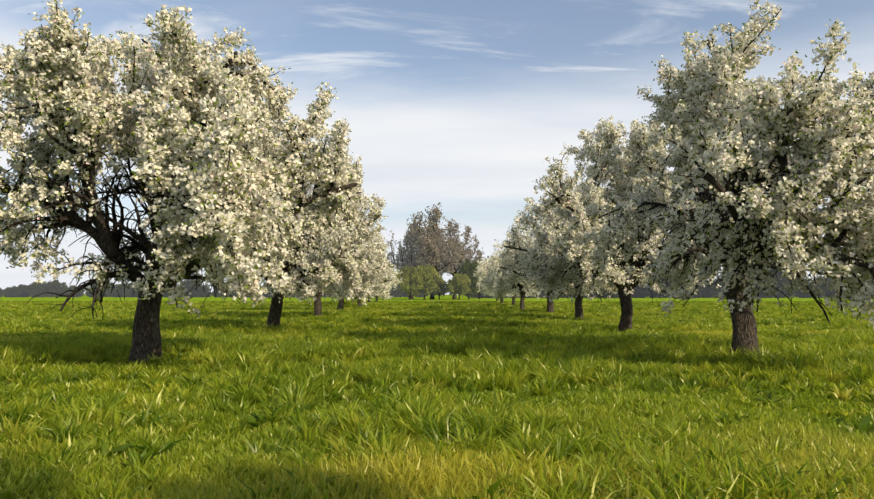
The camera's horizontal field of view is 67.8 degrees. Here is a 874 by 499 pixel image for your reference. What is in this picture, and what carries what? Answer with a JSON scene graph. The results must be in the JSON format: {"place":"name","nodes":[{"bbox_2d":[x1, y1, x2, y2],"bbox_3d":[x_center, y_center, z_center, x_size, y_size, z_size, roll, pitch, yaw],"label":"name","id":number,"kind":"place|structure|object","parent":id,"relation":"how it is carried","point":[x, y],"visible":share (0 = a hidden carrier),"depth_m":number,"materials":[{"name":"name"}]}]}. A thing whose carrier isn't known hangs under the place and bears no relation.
{"place":"outdoors","nodes":[
{"label":"outdoors","id":0,"kind":"place"},
{"bbox_2d":[0,367,873,498],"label":"grass","id":1,"kind":"structure","parent":0,"point":[311,437],"depth_m":5.28,"materials":[{"name":"green plant"}]},
{"bbox_2d":[0,322,873,391],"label":"grass","id":2,"kind":"structure","parent":0,"point":[705,358],"depth_m":12.05,"materials":[{"name":"green plant"}]},
{"bbox_2d":[0,307,873,332],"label":"grass","id":3,"kind":"structure","parent":0,"point":[694,319],"depth_m":30.70,"materials":[{"name":"green plant"}]},
{"bbox_2d":[0,300,873,310],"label":"grass","id":4,"kind":"structure","parent":0,"point":[228,305],"depth_m":71.11,"materials":[{"name":"green plant"}]},
{"bbox_2d":[0,295,873,497],"bbox_3d":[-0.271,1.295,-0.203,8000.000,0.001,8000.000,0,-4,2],"label":"ground","id":5,"kind":"structure","parent":0,"point":[212,298],"depth_m":167.92,"materials":[{"name":"green plant"}]},
{"bbox_2d":[2,287,12,296],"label":"tree","id":6,"kind":"object","parent":5,"relation":"on","point":[7,291],"visible":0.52,"depth_m":293.65,"materials":[{"name":"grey plant"}]},
{"bbox_2d":[10,284,29,296],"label":"hedge bush","id":7,"kind":"object","parent":5,"relation":"on","point":[19,291],"visible":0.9,"depth_m":293.30,"materials":[{"name":"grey plant"}]},
{"bbox_2d":[24,282,46,296],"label":"hedge bush","id":8,"kind":"object","parent":5,"relation":"on","point":[33,289],"visible":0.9,"depth_m":288.86,"materials":[{"name":"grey plant"}]},
{"bbox_2d":[45,279,68,296],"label":"hedge bush","id":9,"kind":"object","parent":5,"relation":"on","point":[56,286],"visible":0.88,"depth_m":291.88,"materials":[{"name":"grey plant"}]},
{"bbox_2d":[64,286,82,296],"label":"hedge bush","id":10,"kind":"object","parent":5,"relation":"on","point":[79,293],"visible":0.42,"depth_m":289.25,"materials":[{"name":"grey plant"}]},
{"bbox_2d":[69,285,84,296],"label":"hedge bush","id":11,"kind":"object","parent":5,"relation":"on","point":[83,291],"visible":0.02,"depth_m":299.20,"materials":[{"name":"plant"}]},
{"bbox_2d":[86,284,110,296],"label":"hedge bush","id":12,"kind":"object","parent":5,"relation":"on","point":[89,294],"visible":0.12,"depth_m":292.93,"materials":[{"name":"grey plant"}]},
{"bbox_2d":[108,284,120,296],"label":"tree","id":13,"kind":"object","parent":5,"relation":"on","point":[114,293],"visible":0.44,"depth_m":294.01,"materials":[{"name":"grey plant"}]},
{"bbox_2d":[117,284,132,296],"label":"hedge bush","id":14,"kind":"object","parent":5,"relation":"on","point":[121,293],"visible":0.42,"depth_m":290.73,"materials":[{"name":"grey plant"}]},
{"bbox_2d":[128,285,138,296],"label":"tree","id":15,"kind":"object","parent":5,"relation":"on","point":[130,289],"visible":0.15,"depth_m":291.35,"materials":[{"name":"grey plant"}]},
{"bbox_2d":[0,0,363,363],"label":"apple tree","id":16,"kind":"object","parent":5,"relation":"on","point":[216,184],"visible":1,"depth_m":11.08,"materials":[{"name":"white plant"}]},
{"bbox_2d":[182,279,200,296],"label":"hedge bush","id":17,"kind":"object","parent":5,"relation":"on","point":[189,286],"visible":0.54,"depth_m":294.33,"materials":[{"name":"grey plant"}]},
{"bbox_2d":[195,285,211,296],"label":"hedge bush","id":18,"kind":"object","parent":5,"relation":"on","point":[199,292],"visible":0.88,"depth_m":287.25,"materials":[{"name":"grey plant"}]},
{"bbox_2d":[211,287,227,296],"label":"tree","id":19,"kind":"object","parent":5,"relation":"on","point":[217,294],"visible":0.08,"depth_m":290.95,"materials":[{"name":"grey plant"}]},
{"bbox_2d":[263,286,284,296],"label":"hedge bush","id":20,"kind":"object","parent":5,"relation":"on","point":[267,294],"depth_m":285.85,"materials":[{"name":"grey plant"}]},
{"bbox_2d":[194,134,386,327],"bbox_3d":[-5.608,-0.531,22.882,7.897,7.124,7.424,0,-4,2],"label":"apple tree","id":21,"kind":"object","parent":5,"relation":"on","point":[330,259],"visible":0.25,"depth_m":21.38,"materials":[{"name":"white plant"}]},
{"bbox_2d":[254,194,395,315],"bbox_3d":[-6.399,0.290,35.395,7.694,7.211,7.224,-3,-5,38],"label":"apple tree","id":22,"kind":"object","parent":5,"relation":"on","point":[377,263],"visible":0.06,"depth_m":34.93,"materials":[{"name":"white plant"}]},
{"bbox_2d":[295,230,400,309],"bbox_3d":[-7.258,1.415,50.259,7.672,7.013,7.336,-3,-5,35],"label":"apple tree","id":23,"kind":"object","parent":5,"relation":"on","point":[381,285],"visible":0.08,"depth_m":49.73,"materials":[{"name":"white plant"}]},
{"bbox_2d":[322,256,396,306],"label":"apple tree","id":24,"kind":"object","parent":5,"relation":"on","point":[359,301],"visible":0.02,"depth_m":66.59,"materials":[{"name":"white plant"}]},
{"bbox_2d":[375,267,403,300],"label":"apple tree","id":25,"kind":"object","parent":5,"relation":"on","point":[396,281],"visible":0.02,"depth_m":115.18,"materials":[{"name":"white plant"}]},
{"bbox_2d":[388,283,401,296],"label":"hedge bush","id":26,"kind":"object","parent":5,"relation":"on","point":[394,293],"visible":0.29,"depth_m":285.68,"materials":[{"name":"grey plant"}]},
{"bbox_2d":[396,283,408,296],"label":"tree","id":27,"kind":"object","parent":5,"relation":"on","point":[403,294],"visible":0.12,"depth_m":291.66,"materials":[{"name":"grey plant"}]},
{"bbox_2d":[395,265,425,299],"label":"fresh tree","id":28,"kind":"object","parent":5,"relation":"on","point":[415,284],"visible":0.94,"depth_m":156.37,"materials":[{"name":"green plant"}]},
{"bbox_2d":[386,222,439,298],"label":"bare tree","id":29,"kind":"object","parent":5,"relation":"on","point":[408,260],"visible":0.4,"depth_m":177.85,"materials":[{"name":"brown plant"}]},
{"bbox_2d":[411,263,440,299],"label":"fresh tree","id":30,"kind":"object","parent":5,"relation":"on","point":[429,275],"visible":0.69,"depth_m":157.39,"materials":[{"name":"green plant"}]},
{"bbox_2d":[404,202,467,298],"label":"bare tree","id":31,"kind":"object","parent":5,"relation":"on","point":[431,247],"visible":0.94,"depth_m":169.94,"materials":[{"name":"plant"}]},
{"bbox_2d":[428,274,448,299],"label":"fresh tree","id":32,"kind":"object","parent":5,"relation":"on","point":[442,285],"visible":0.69,"depth_m":161.56,"materials":[{"name":"green plant"}]},
{"bbox_2d":[446,272,471,299],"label":"fresh tree","id":33,"kind":"object","parent":5,"relation":"on","point":[460,285],"visible":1,"depth_m":157.97,"materials":[{"name":"green plant"}]},
{"bbox_2d":[438,216,484,298],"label":"bare tree","id":34,"kind":"object","parent":5,"relation":"on","point":[469,256],"visible":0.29,"depth_m":185.41,"materials":[{"name":"brown plant"}]},
{"bbox_2d":[453,259,480,299],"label":"olive tree","id":35,"kind":"object","parent":5,"relation":"on","point":[467,268],"visible":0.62,"depth_m":162.50,"materials":[{"name":"green plant"}]},
{"bbox_2d":[469,288,485,298],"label":"olive tree","id":36,"kind":"object","parent":5,"relation":"on","point":[480,291],"visible":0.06,"depth_m":174.40,"materials":[{"name":"green plant"}]},
{"bbox_2d":[463,263,495,297],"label":"hedge bush","id":37,"kind":"object","parent":5,"relation":"on","point":[477,296],"visible":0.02,"depth_m":227.63,"materials":[{"name":"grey plant"}]},
{"bbox_2d":[473,258,503,303],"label":"apple tree","id":38,"kind":"object","parent":5,"relation":"on","point":[481,275],"visible":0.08,"depth_m":89.55,"materials":[{"name":"white plant"}]},
{"bbox_2d":[482,285,518,301],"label":"apple tree","id":39,"kind":"object","parent":5,"relation":"on","point":[488,293],"visible":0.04,"depth_m":106.29,"materials":[{"name":"white plant"}]},
{"bbox_2d":[486,253,539,305],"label":"apple tree","id":40,"kind":"object","parent":5,"relation":"on","point":[498,295],"visible":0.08,"depth_m":70.61,"materials":[{"name":"white plant"}]},
{"bbox_2d":[480,250,557,308],"bbox_3d":[7.355,2.354,56.755,6.792,5.995,6.687,-2,-4,28],"label":"apple tree","id":41,"kind":"object","parent":5,"relation":"on","point":[513,288],"visible":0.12,"depth_m":56.29,"materials":[{"name":"white plant"}]},
{"bbox_2d":[488,211,589,311],"bbox_3d":[7.616,0.998,43.611,7.851,6.929,7.728,-3,-5,34],"label":"apple tree","id":42,"kind":"object","parent":5,"relation":"on","point":[508,269],"visible":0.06,"depth_m":43.39,"materials":[{"name":"white plant"}]},
{"bbox_2d":[527,288,553,297],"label":"hedge bush","id":43,"kind":"object","parent":5,"relation":"on","point":[542,294],"visible":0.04,"depth_m":225.84,"materials":[{"name":"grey plant"}]},
{"bbox_2d":[498,183,657,319],"bbox_3d":[7.274,0.020,32.988,7.748,7.418,7.830,-3,-5,34],"label":"apple tree","id":44,"kind":"object","parent":5,"relation":"on","point":[554,230],"visible":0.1,"depth_m":32.66,"materials":[{"name":"white plant"}]},
{"bbox_2d":[583,289,602,297],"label":"tree","id":45,"kind":"object","parent":5,"relation":"on","point":[592,295],"visible":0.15,"depth_m":230.58,"materials":[{"name":"grey plant"}]},
{"bbox_2d":[601,278,632,297],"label":"hedge bush","id":46,"kind":"object","parent":5,"relation":"on","point":[614,295],"visible":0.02,"depth_m":228.58,"materials":[{"name":"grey plant"}]},
{"bbox_2d":[516,115,721,331],"bbox_3d":[5.606,-0.795,22.712,7.133,7.627,7.482,2,-4,-23],"label":"apple tree","id":47,"kind":"object","parent":5,"relation":"on","point":[573,260],"visible":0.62,"depth_m":21.14,"materials":[{"name":"white plant"}]},
{"bbox_2d":[616,285,647,297],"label":"hedge bush","id":48,"kind":"object","parent":5,"relation":"on","point":[639,295],"visible":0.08,"depth_m":236.33,"materials":[{"name":"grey plant"}]},
{"bbox_2d":[631,264,683,297],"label":"hedge bush","id":49,"kind":"object","parent":5,"relation":"on","point":[645,290],"visible":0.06,"depth_m":232.02,"materials":[{"name":"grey plant"}]},
{"bbox_2d":[647,249,699,297],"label":"hedge bush","id":50,"kind":"object","parent":5,"relation":"on","point":[656,294],"visible":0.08,"depth_m":230.63,"materials":[{"name":"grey plant"}]},
{"bbox_2d":[694,280,718,297],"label":"hedge bush","id":51,"kind":"object","parent":5,"relation":"on","point":[706,291],"visible":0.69,"depth_m":237.15,"materials":[{"name":"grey plant"}]},
{"bbox_2d":[714,276,724,297],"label":"hedge bush","id":52,"kind":"object","parent":5,"relation":"on","point":[719,288],"visible":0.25,"depth_m":236.46,"materials":[{"name":"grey plant"}]},
{"bbox_2d":[581,0,873,355],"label":"apple tree","id":53,"kind":"object","parent":5,"relation":"on","point":[743,210],"visible":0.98,"depth_m":10.58,"materials":[{"name":"white plant"}]},
{"bbox_2d":[752,279,777,297],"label":"hedge bush","id":54,"kind":"object","parent":5,"relation":"on","point":[764,294],"visible":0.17,"depth_m":230.32,"materials":[{"name":"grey plant"}]},
{"bbox_2d":[763,272,789,297],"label":"hedge bush","id":55,"kind":"object","parent":5,"relation":"on","point":[776,287],"depth_m":237.97,"materials":[{"name":"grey plant"}]},
{"bbox_2d":[761,269,810,297],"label":"hedge bush","id":56,"kind":"object","parent":5,"relation":"on","point":[796,293],"visible":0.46,"depth_m":236.17,"materials":[{"name":"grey plant"}]},
{"bbox_2d":[802,281,814,297],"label":"hedge bush","id":57,"kind":"object","parent":5,"relation":"on","point":[811,289],"visible":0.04,"depth_m":236.63,"materials":[{"name":"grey plant"}]},
{"bbox_2d":[809,277,839,297],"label":"hedge bush","id":58,"kind":"object","parent":5,"relation":"on","point":[827,293],"visible":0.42,"depth_m":232.75,"materials":[{"name":"green plant"}]},
{"bbox_2d":[0,0,873,294],"label":"sky","id":59,"kind":"structure","parent":0,"point":[460,105],"materials":[{"name":"blue"}]}
]}

